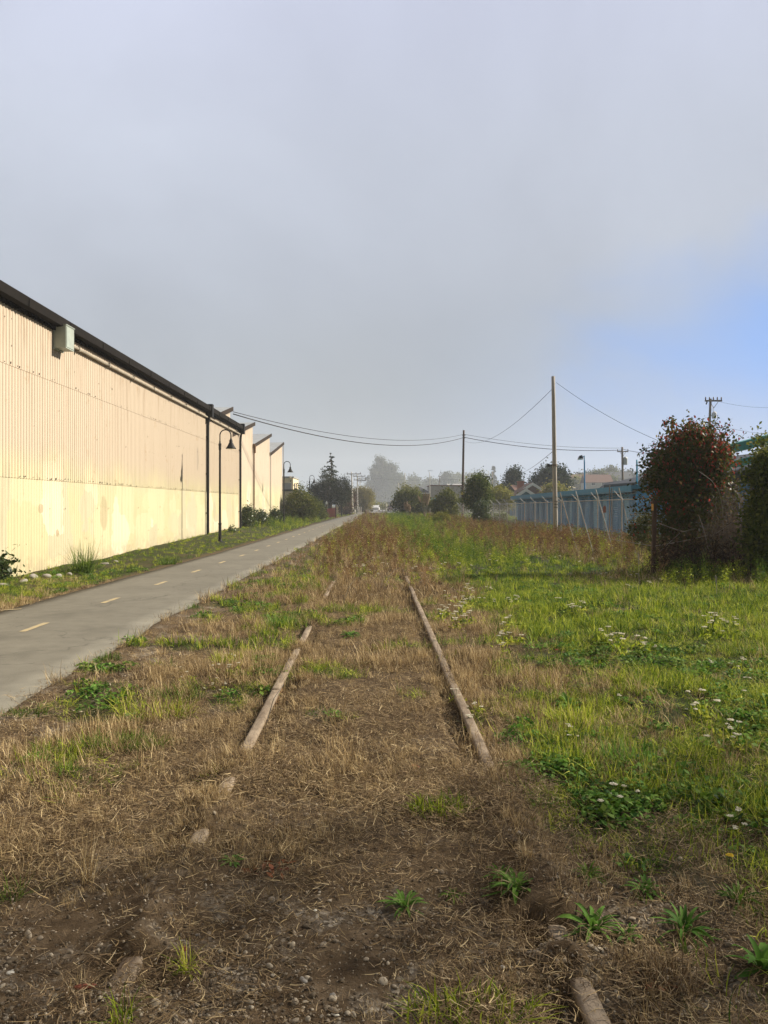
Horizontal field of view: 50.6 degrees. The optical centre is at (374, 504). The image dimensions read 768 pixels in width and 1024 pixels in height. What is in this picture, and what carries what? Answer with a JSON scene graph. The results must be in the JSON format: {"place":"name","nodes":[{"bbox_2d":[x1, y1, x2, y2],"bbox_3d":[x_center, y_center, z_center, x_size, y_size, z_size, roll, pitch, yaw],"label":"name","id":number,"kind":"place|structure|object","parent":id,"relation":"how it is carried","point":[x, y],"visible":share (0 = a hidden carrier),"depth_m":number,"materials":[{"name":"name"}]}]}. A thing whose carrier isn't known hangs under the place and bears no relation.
{"place":"outdoors","nodes":[
{"label":"outdoors","id":0,"kind":"place"},
{"bbox_2d":[0,513,360,713],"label":"path","id":1,"kind":"structure","parent":0,"point":[82,623],"depth_m":12.00,"materials":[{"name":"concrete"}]},
{"bbox_2d":[6,521,336,631],"bbox_3d":[-4.345,1.570,53.884,1.480,0.022,99.360,0,0,1],"label":"path marking","id":2,"kind":"object","parent":1,"relation":"on","point":[33,627],"visible":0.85,"depth_m":12.96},
{"bbox_2d":[0,505,767,1023],"bbox_3d":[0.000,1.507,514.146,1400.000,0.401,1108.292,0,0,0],"label":"ground","id":3,"kind":"structure","parent":0,"point":[538,895],"depth_m":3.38,"materials":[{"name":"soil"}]},
{"bbox_2d":[0,544,30,579],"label":"bramble","id":4,"kind":"object","parent":3,"relation":"on","point":[6,569],"visible":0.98,"depth_m":16.58,"materials":[{"name":"green plant"}]},
{"bbox_2d":[0,869,44,903],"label":"grass tuft","id":5,"kind":"object","parent":3,"relation":"on","point":[5,896],"visible":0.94,"depth_m":3.34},
{"bbox_2d":[0,701,56,718],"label":"grass tuft","id":6,"kind":"object","parent":3,"relation":"on","point":[22,710],"visible":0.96,"depth_m":6.20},
{"bbox_2d":[49,759,83,776],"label":"grass tuft","id":7,"kind":"object","parent":3,"relation":"on","point":[71,768],"visible":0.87,"depth_m":4.79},
{"bbox_2d":[59,541,108,573],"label":"grass clump","id":8,"kind":"object","parent":3,"relation":"on","point":[80,566],"visible":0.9,"depth_m":18.50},
{"bbox_2d":[36,816,143,900],"bbox_3d":[-1.177,1.449,3.417,0.368,0.300,0.362,0,0,0],"label":"grass tuft","id":9,"kind":"object","parent":3,"relation":"on","point":[90,869],"visible":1,"depth_m":3.46,"materials":[{"name":"plant"}]},
{"bbox_2d":[93,650,125,661],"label":"grass tuft","id":10,"kind":"object","parent":3,"relation":"on","point":[105,657],"visible":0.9,"depth_m":8.34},
{"bbox_2d":[82,981,144,1023],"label":"grass tuft","id":11,"kind":"object","parent":3,"relation":"on","point":[122,1013],"visible":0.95,"depth_m":2.42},
{"bbox_2d":[0,280,244,576],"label":"long warehouse","id":12,"kind":"structure","parent":3,"relation":"on","point":[114,451],"depth_m":22.34,"materials":[{"name":"beige metal"}]},
{"bbox_2d":[68,725,185,755],"bbox_3d":[-1.681,1.544,5.372,0.842,0.149,0.532,0,0,21],"label":"grass tuft","id":13,"kind":"object","parent":3,"relation":"on","point":[131,735],"visible":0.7,"depth_m":5.36,"materials":[{"name":"plant"}]},
{"bbox_2d":[104,691,199,722],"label":"grass tuft","id":14,"kind":"object","parent":3,"relation":"on","point":[167,709],"visible":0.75,"depth_m":6.24,"materials":[{"name":"plant"}]},
{"bbox_2d":[156,940,206,985],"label":"grass tuft","id":15,"kind":"object","parent":3,"relation":"on","point":[183,964],"visible":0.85,"depth_m":2.79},
{"bbox_2d":[148,681,216,703],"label":"grass tuft","id":16,"kind":"object","parent":3,"relation":"on","point":[168,691],"visible":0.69,"depth_m":6.68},
{"bbox_2d":[112,581,334,985],"bbox_3d":[-0.839,1.631,31.300,0.156,0.159,61.388,0,0,0],"label":"rail","id":17,"kind":"object","parent":3,"relation":"on","point":[258,725],"visible":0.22,"depth_m":5.66,"materials":[{"name":"metal"}]},
{"bbox_2d":[209,648,244,663],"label":"grass tuft","id":18,"kind":"object","parent":3,"relation":"on","point":[221,657],"visible":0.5,"depth_m":8.09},
{"bbox_2d":[218,429,235,541],"bbox_3d":[-6.071,-0.712,33.200,0.855,4.719,0.423,0,0,0],"label":"street lamp","id":19,"kind":"object","parent":3,"relation":"on","point":[230,445],"visible":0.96,"depth_m":33.16,"materials":[{"name":"black metal"}]},
{"bbox_2d":[220,854,244,866],"bbox_3d":[-0.629,1.562,3.579,0.134,0.019,0.142,0,0,0],"label":"plantain","id":20,"kind":"object","parent":3,"relation":"on","point":[234,861],"visible":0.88,"depth_m":3.58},
{"bbox_2d":[205,407,283,517],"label":"sawtooth warehouse","id":21,"kind":"structure","parent":3,"relation":"on","point":[262,471],"depth_m":56.11,"materials":[{"name":"beige metal"}]},
{"bbox_2d":[242,500,260,526],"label":"bramble","id":22,"kind":"object","parent":3,"relation":"on","point":[247,514],"visible":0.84,"depth_m":48.27,"materials":[{"name":"green plant"}]},
{"bbox_2d":[253,506,276,525],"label":"bramble","id":23,"kind":"object","parent":3,"relation":"on","point":[263,514],"visible":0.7,"depth_m":51.66,"materials":[{"name":"green plant"}]},
{"bbox_2d":[242,859,294,878],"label":"dead leaves","id":24,"kind":"object","parent":3,"relation":"on","point":[271,869],"visible":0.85,"depth_m":3.49,"materials":[{"name":"brown plant"}]},
{"bbox_2d":[267,505,285,523],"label":"bramble","id":25,"kind":"object","parent":3,"relation":"on","point":[275,513],"visible":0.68,"depth_m":57.73,"materials":[{"name":"green plant"}]},
{"bbox_2d":[261,612,301,627],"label":"grass tuft","id":26,"kind":"object","parent":3,"relation":"on","point":[274,619],"visible":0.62,"depth_m":10.72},
{"bbox_2d":[283,461,292,523],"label":"street lamp","id":27,"kind":"object","parent":3,"relation":"on","point":[290,470],"visible":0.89,"depth_m":57.77,"materials":[{"name":"black metal"}]},
{"bbox_2d":[282,476,298,488],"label":"cream building","id":28,"kind":"structure","parent":3,"relation":"on","point":[288,483],"depth_m":132.00,"materials":[{"name":"beige concrete"}]},
{"bbox_2d":[281,479,320,522],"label":"olive shrub","id":29,"kind":"object","parent":3,"relation":"on","point":[298,502],"visible":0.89,"depth_m":68.38,"materials":[{"name":"green plant"}]},
{"bbox_2d":[311,496,327,519],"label":"green shrub","id":30,"kind":"object","parent":3,"relation":"on","point":[322,510],"visible":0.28,"depth_m":83.67,"materials":[{"name":"green plant"}]},
{"bbox_2d":[303,468,355,508],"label":"cypress tree","id":31,"kind":"object","parent":3,"relation":"on","point":[336,493],"visible":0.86,"depth_m":109.33,"materials":[{"name":"green plant"}]},
{"bbox_2d":[320,453,353,511],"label":"spruce tree","id":32,"kind":"object","parent":3,"relation":"on","point":[331,469],"visible":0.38,"depth_m":115.94,"materials":[{"name":"green plant"}]},
{"bbox_2d":[337,500,353,514],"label":"brown shrub","id":33,"kind":"object","parent":3,"relation":"on","point":[345,511],"visible":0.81,"depth_m":123.55,"materials":[{"name":"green plant"}]},
{"bbox_2d":[353,486,375,511],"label":"willow tree","id":34,"kind":"object","parent":3,"relation":"on","point":[365,494],"visible":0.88,"depth_m":171.01,"materials":[{"name":"green plant"}]},
{"bbox_2d":[0,569,767,1023],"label":"dry grass","id":35,"kind":"structure","parent":3,"relation":"on","point":[418,653],"depth_m":5.66,"materials":[{"name":"plant"}]},
{"bbox_2d":[0,569,767,1023],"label":"green grass","id":36,"kind":"structure","parent":3,"relation":"on","point":[668,679],"depth_m":6.23,"materials":[{"name":"plant"}]},
{"bbox_2d":[0,564,767,870],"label":"weeds","id":37,"kind":"object","parent":3,"relation":"on","point":[612,812],"visible":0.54,"depth_m":5.58,"materials":[{"name":"plant"}]},
{"bbox_2d":[0,512,767,651],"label":"green grass","id":38,"kind":"structure","parent":3,"relation":"on","point":[677,603],"depth_m":12.93,"materials":[{"name":"plant"}]},
{"bbox_2d":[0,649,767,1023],"bbox_3d":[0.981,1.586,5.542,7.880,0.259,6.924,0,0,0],"label":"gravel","id":39,"kind":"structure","parent":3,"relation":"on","point":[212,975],"depth_m":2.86,"materials":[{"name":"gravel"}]},
{"bbox_2d":[364,455,403,504],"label":"eucalyptus tree","id":40,"kind":"object","parent":3,"relation":"on","point":[382,471],"visible":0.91,"depth_m":674.75,"materials":[{"name":"green plant"}]},
{"bbox_2d":[394,471,408,490],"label":"distant tree","id":41,"kind":"object","parent":3,"relation":"on","point":[401,480],"visible":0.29,"depth_m":683.24,"materials":[{"name":"green plant"}]},
{"bbox_2d":[377,889,428,918],"bbox_3d":[0.124,1.546,3.168,0.200,0.052,0.203,0,0,41],"label":"plantain","id":42,"kind":"object","parent":3,"relation":"on","point":[401,897],"visible":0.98,"depth_m":3.17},
{"bbox_2d":[391,482,422,493],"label":"yellow shrub","id":43,"kind":"object","parent":3,"relation":"on","point":[409,486],"visible":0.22,"depth_m":149.65,"materials":[{"name":"green plant"}]},
{"bbox_2d":[385,486,435,515],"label":"willowy shrub","id":44,"kind":"object","parent":3,"relation":"on","point":[410,496],"visible":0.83,"depth_m":97.23,"materials":[{"name":"green plant"}]},
{"bbox_2d":[405,472,424,489],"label":"distant tree","id":45,"kind":"object","parent":3,"relation":"on","point":[412,480],"visible":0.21,"depth_m":752.29,"materials":[{"name":"green plant"}]},
{"bbox_2d":[419,476,438,490],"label":"distant tree","id":46,"kind":"object","parent":3,"relation":"on","point":[433,481],"visible":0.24,"depth_m":688.07,"materials":[{"name":"green plant"}]},
{"bbox_2d":[420,510,456,523],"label":"weed clump","id":47,"kind":"object","parent":3,"relation":"on","point":[442,515],"visible":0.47,"depth_m":57.65,"materials":[{"name":"green plant"}]},
{"bbox_2d":[397,788,480,822],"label":"grass tuft","id":48,"kind":"object","parent":3,"relation":"on","point":[420,805],"visible":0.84,"depth_m":4.15,"materials":[{"name":"plant"}]},
{"bbox_2d":[427,486,463,517],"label":"dark shrub","id":49,"kind":"object","parent":3,"relation":"on","point":[447,500],"visible":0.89,"depth_m":79.31,"materials":[{"name":"green plant"}]},
{"bbox_2d":[427,485,467,511],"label":"flat roofed building","id":50,"kind":"structure","parent":3,"relation":"on","point":[437,488],"depth_m":172.00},
{"bbox_2d":[438,888,468,902],"bbox_3d":[0.320,1.568,3.268,0.120,0.016,0.126,0,0,41],"label":"rosette","id":51,"kind":"object","parent":3,"relation":"on","point":[453,890],"visible":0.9,"depth_m":3.27,"materials":[{"name":"green plant"}]},
{"bbox_2d":[450,472,471,484],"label":"distant tree","id":52,"kind":"object","parent":3,"relation":"on","point":[457,476],"visible":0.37,"depth_m":756.64,"materials":[{"name":"green plant"}]},
{"bbox_2d":[461,430,464,515],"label":"utility pole","id":53,"kind":"object","parent":3,"relation":"on","point":[463,445],"visible":0.73,"depth_m":89.89,"materials":[{"name":"brown wood"}]},
{"bbox_2d":[233,414,460,445],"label":"overhead wire","id":54,"kind":"object","parent":53,"relation":"attached to","point":[334,438],"visible":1,"depth_m":56.53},
{"bbox_2d":[235,412,462,440],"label":"overhead wire","id":55,"kind":"object","parent":53,"relation":"attached to","point":[327,432],"visible":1,"depth_m":54.96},
{"bbox_2d":[465,437,615,450],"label":"overhead wire","id":56,"kind":"object","parent":53,"relation":"attached to","point":[546,448],"visible":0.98,"depth_m":92.82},
{"bbox_2d":[378,968,568,1023],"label":"grass tuft","id":57,"kind":"object","parent":3,"relation":"on","point":[435,1006],"visible":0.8,"depth_m":2.56,"materials":[{"name":"plant"}]},
{"bbox_2d":[197,515,760,608],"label":"dry grass","id":58,"kind":"structure","parent":3,"relation":"on","point":[357,591],"depth_m":15.52,"materials":[{"name":"plant"}]},
{"bbox_2d":[458,466,499,512],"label":"bush","id":59,"kind":"object","parent":3,"relation":"on","point":[478,486],"visible":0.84,"depth_m":65.46,"materials":[{"name":"green plant"}]},
{"bbox_2d":[468,496,492,521],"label":"bush","id":60,"kind":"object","parent":3,"relation":"on","point":[480,509],"depth_m":57.72,"materials":[{"name":"green plant"}]},
{"bbox_2d":[490,509,511,525],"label":"weed clump","id":61,"kind":"object","parent":3,"relation":"on","point":[503,515],"visible":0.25,"depth_m":59.82,"materials":[{"name":"green plant"}]},
{"bbox_2d":[488,481,517,513],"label":"yellow green shrub","id":62,"kind":"object","parent":3,"relation":"on","point":[505,493],"visible":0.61,"depth_m":95.35,"materials":[{"name":"green plant"}]},
{"bbox_2d":[481,867,532,904],"bbox_3d":[0.562,1.514,3.269,0.281,0.080,0.271,0,0,0],"label":"plantain","id":63,"kind":"object","parent":3,"relation":"on","point":[514,890],"visible":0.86,"depth_m":3.26,"materials":[{"name":"plant"}]},
{"bbox_2d":[247,510,767,586],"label":"green weeds","id":64,"kind":"object","parent":3,"relation":"on","point":[468,551],"visible":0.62,"depth_m":23.67,"materials":[{"name":"plant"}]},
{"bbox_2d":[404,577,610,1023],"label":"rail","id":65,"kind":"object","parent":3,"relation":"on","point":[589,1004],"visible":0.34,"depth_m":4.97,"materials":[{"name":"metal"}]},
{"bbox_2d":[497,462,528,488],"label":"dark conifer","id":66,"kind":"object","parent":3,"relation":"on","point":[512,475],"visible":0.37,"depth_m":139.28,"materials":[{"name":"green plant"}]},
{"bbox_2d":[472,889,558,945],"bbox_3d":[0.537,1.538,3.035,0.360,0.170,0.289,0,0,13],"label":"grass tuft","id":67,"kind":"object","parent":3,"relation":"on","point":[510,931],"visible":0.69,"depth_m":3.04,"materials":[{"name":"plant"}]},
{"bbox_2d":[266,511,766,598],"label":"dry weeds","id":68,"kind":"object","parent":3,"relation":"on","point":[540,537],"visible":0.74,"depth_m":25.50,"materials":[{"name":"plant"}]},
{"bbox_2d":[510,488,533,516],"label":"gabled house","id":69,"kind":"structure","parent":3,"relation":"on","point":[525,491],"depth_m":104.12,"materials":[{"name":"white paint"}]},
{"bbox_2d":[506,481,547,513],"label":"brown roofed house","id":70,"kind":"structure","parent":3,"relation":"on","point":[517,486],"depth_m":128.55,"materials":[{"name":"brick"}]},
{"bbox_2d":[519,483,541,493],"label":"brown gabled house","id":71,"kind":"structure","parent":3,"relation":"on","point":[532,487],"depth_m":118.00,"materials":[{"name":"white paint"}]},
{"bbox_2d":[524,457,576,489],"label":"spreading cypress","id":72,"kind":"object","parent":3,"relation":"on","point":[543,474],"visible":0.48,"depth_m":130.90,"materials":[{"name":"green plant"}]},
{"bbox_2d":[547,376,557,529],"bbox_3d":[8.224,-2.097,37.500,0.541,7.621,0.261,0,0,0],"label":"guyed pole","id":73,"kind":"object","parent":3,"relation":"on","point":[554,480],"visible":0.96,"depth_m":37.42,"materials":[{"name":"brown wood"}]},
{"bbox_2d":[536,479,570,492],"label":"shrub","id":74,"kind":"object","parent":3,"relation":"on","point":[560,488],"visible":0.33,"depth_m":109.48,"materials":[{"name":"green plant"}]},
{"bbox_2d":[549,692,583,712],"bbox_3d":[1.513,1.551,6.395,0.351,0.124,0.366,0,0,0],"label":"dock","id":75,"kind":"object","parent":3,"relation":"on","point":[566,699],"visible":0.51,"depth_m":6.41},
{"bbox_2d":[568,469,583,489],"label":"distant tree","id":76,"kind":"object","parent":3,"relation":"on","point":[577,480],"visible":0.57,"depth_m":331.42,"materials":[{"name":"green plant"}]},
{"bbox_2d":[533,692,618,728],"bbox_3d":[1.502,1.494,5.941,0.651,0.220,0.640,0,0,0],"label":"grass tuft","id":77,"kind":"object","parent":3,"relation":"on","point":[589,714],"visible":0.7,"depth_m":5.92,"materials":[{"name":"plant"}]},
{"bbox_2d":[510,484,667,534],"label":"storage units","id":78,"kind":"object","parent":3,"relation":"on","point":[572,514],"visible":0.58,"depth_m":51.50},
{"bbox_2d":[573,861,607,886],"bbox_3d":[0.885,1.528,3.382,0.161,0.048,0.177,0,0,0],"label":"rosette","id":79,"kind":"object","parent":3,"relation":"on","point":[591,873],"visible":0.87,"depth_m":3.39,"materials":[{"name":"green plant"}]},
{"bbox_2d":[556,902,625,945],"bbox_3d":[0.805,1.542,3.035,0.262,0.083,0.240,0,0,33],"label":"plantain","id":80,"kind":"object","parent":3,"relation":"on","point":[592,920],"visible":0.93,"depth_m":3.03,"materials":[{"name":"plant"}]},
{"bbox_2d":[585,465,613,475],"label":"distant tree","id":81,"kind":"object","parent":3,"relation":"on","point":[597,472],"visible":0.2,"depth_m":343.46,"materials":[{"name":"green plant"}]},
{"bbox_2d":[457,484,753,549],"bbox_3d":[17.618,0.612,49.600,18.632,2.202,73.284,0,0,0],"label":"chain link fence","id":82,"kind":"object","parent":3,"relation":"on","point":[547,502],"visible":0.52,"depth_m":35.65,"materials":[{"name":"metal"}]},
{"bbox_2d":[601,464,620,471],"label":"distant tree","id":83,"kind":"object","parent":3,"relation":"on","point":[612,468],"visible":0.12,"depth_m":435.78,"materials":[{"name":"green plant"}]},
{"bbox_2d":[617,447,627,479],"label":"utility pole","id":84,"kind":"object","parent":3,"relation":"on","point":[624,460],"visible":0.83,"depth_m":94.89,"materials":[{"name":"grey wood"}]},
{"bbox_2d":[611,922,642,944],"bbox_3d":[0.924,1.559,2.956,0.119,0.037,0.122,0,0,0],"label":"plantain","id":85,"kind":"object","parent":3,"relation":"on","point":[630,928],"visible":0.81,"depth_m":2.97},
{"bbox_2d":[604,500,656,574],"bbox_3d":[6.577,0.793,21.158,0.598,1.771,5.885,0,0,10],"label":"wooden post","id":86,"kind":"object","parent":3,"relation":"on","point":[654,525],"visible":0.8,"depth_m":18.26,"materials":[{"name":"brown wood"}]},
{"bbox_2d":[598,733,669,767],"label":"grass tuft","id":87,"kind":"object","parent":3,"relation":"on","point":[643,748],"visible":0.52,"depth_m":4.97,"materials":[{"name":"plant"}]},
{"bbox_2d":[620,506,659,549],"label":"fence bush","id":88,"kind":"object","parent":3,"relation":"on","point":[647,533],"visible":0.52,"depth_m":22.87,"materials":[{"name":"green plant"}]},
{"bbox_2d":[620,874,666,899],"bbox_3d":[1.091,1.538,3.273,0.179,0.048,0.174,0,0,-15],"label":"plantain","id":89,"kind":"object","parent":3,"relation":"on","point":[647,882],"visible":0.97,"depth_m":3.28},
{"bbox_2d":[624,938,714,1017],"bbox_3d":[0.977,1.525,2.688,0.307,0.142,0.329,0,0,-34],"label":"grass tuft","id":90,"kind":"object","parent":3,"relation":"on","point":[687,975],"visible":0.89,"depth_m":2.69,"materials":[{"name":"plant"}]},
{"bbox_2d":[626,409,743,568],"bbox_3d":[7.093,-0.226,18.645,3.012,3.880,2.102,0,0,0],"label":"flowering bush","id":91,"kind":"object","parent":3,"relation":"on","point":[685,465],"visible":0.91,"depth_m":18.36,"materials":[{"name":"green plant"}]},
{"bbox_2d":[650,902,720,948],"bbox_3d":[1.151,1.536,2.991,0.237,0.074,0.271,0,0,42],"label":"plantain","id":92,"kind":"object","parent":3,"relation":"on","point":[687,922],"visible":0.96,"depth_m":3.00,"materials":[{"name":"plant"}]},
{"bbox_2d":[604,434,767,538],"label":"teal roofed shed","id":93,"kind":"structure","parent":3,"relation":"on","point":[742,447],"depth_m":36.60,"materials":[{"name":"metal"}]},
{"bbox_2d":[685,688,707,710],"bbox_3d":[2.467,1.500,6.211,0.162,0.191,0.184,0,0,-8],"label":"yarrow","id":94,"kind":"object","parent":3,"relation":"on","point":[699,699],"visible":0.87,"depth_m":6.21,"materials":[{"name":"green plant"}]},
{"bbox_2d":[640,522,760,577],"bbox_3d":[7.517,1.122,17.861,3.678,1.477,2.157,0,0,0],"label":"dead bramble","id":95,"kind":"object","parent":3,"relation":"on","point":[666,556],"visible":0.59,"depth_m":17.44,"materials":[{"name":"brown plant"}]},
{"bbox_2d":[692,699,722,723],"bbox_3d":[2.406,1.503,5.859,0.121,0.206,0.260,0,0,-33],"label":"yarrow","id":96,"kind":"object","parent":3,"relation":"on","point":[707,717],"visible":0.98,"depth_m":5.85,"materials":[{"name":"green plant"}]},
{"bbox_2d":[705,397,721,433],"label":"utility pole","id":97,"kind":"object","parent":3,"relation":"on","point":[710,401],"visible":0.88,"depth_m":61.95,"materials":[{"name":"grey wood"}]},
{"bbox_2d":[704,718,733,737],"bbox_3d":[2.342,1.534,5.482,0.111,0.189,0.239,0,0,-32],"label":"yarrow","id":98,"kind":"object","parent":3,"relation":"on","point":[719,730],"visible":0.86,"depth_m":5.48,"materials":[{"name":"green plant"}]},
{"bbox_2d":[688,476,755,572],"bbox_3d":[8.162,0.574,18.595,2.153,2.502,2.386,0,0,14],"label":"dry thicket","id":99,"kind":"object","parent":3,"relation":"on","point":[730,528],"visible":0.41,"depth_m":18.21,"materials":[{"name":"brown plant"}]},
{"bbox_2d":[711,881,763,915],"bbox_3d":[1.422,1.537,3.184,0.221,0.065,0.241,0,0,40],"label":"rosette","id":100,"kind":"object","parent":3,"relation":"on","point":[726,893],"visible":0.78,"depth_m":3.20,"materials":[{"name":"green plant"}]},
{"bbox_2d":[730,732,745,753],"bbox_3d":[2.300,1.532,5.179,0.163,0.151,0.128,0,0,-12],"label":"yarrow","id":101,"kind":"object","parent":3,"relation":"on","point":[736,746],"visible":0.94,"depth_m":5.18,"materials":[{"name":"green plant"}]},
{"bbox_2d":[720,437,767,577],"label":"hedge","id":102,"kind":"object","parent":3,"relation":"on","point":[755,523],"visible":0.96,"depth_m":17.03,"materials":[{"name":"green plant"}]},
{"bbox_2d":[724,934,767,978],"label":"dock","id":103,"kind":"object","parent":3,"relation":"on","point":[760,959],"visible":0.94,"depth_m":2.78,"materials":[{"name":"plant"}]},
{"bbox_2d":[738,421,767,454],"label":"hedge shoot","id":104,"kind":"object","parent":3,"relation":"on","point":[759,441],"visible":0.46,"depth_m":17.58,"materials":[{"name":"green plant"}]},
{"bbox_2d":[0,0,767,504],"label":"sky","id":105,"kind":"structure","parent":0,"point":[395,221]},
{"bbox_2d":[418,493,431,517],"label":"pampas grass","id":106,"kind":"object","parent":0,"point":[425,498],"depth_m":75.98,"materials":[{"name":"beige plant"}]},
{"bbox_3d":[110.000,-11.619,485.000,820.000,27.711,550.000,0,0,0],"label":"hills","id":107,"kind":"structure","parent":0,"visible":0},
{"bbox_2d":[436,470,455,484],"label":"distant tree","id":108,"kind":"object","parent":107,"relation":"on","point":[446,477],"visible":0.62,"depth_m":663.74,"materials":[{"name":"green plant"}]},
{"bbox_2d":[580,475,612,489],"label":"hillside house","id":109,"kind":"structure","parent":107,"relation":"on","point":[594,481],"depth_m":311.24,"materials":[{"name":"white paint"}]},
{"bbox_2d":[587,472,632,480],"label":"hillside house","id":110,"kind":"structure","parent":107,"relation":"on","point":[627,475],"depth_m":422.20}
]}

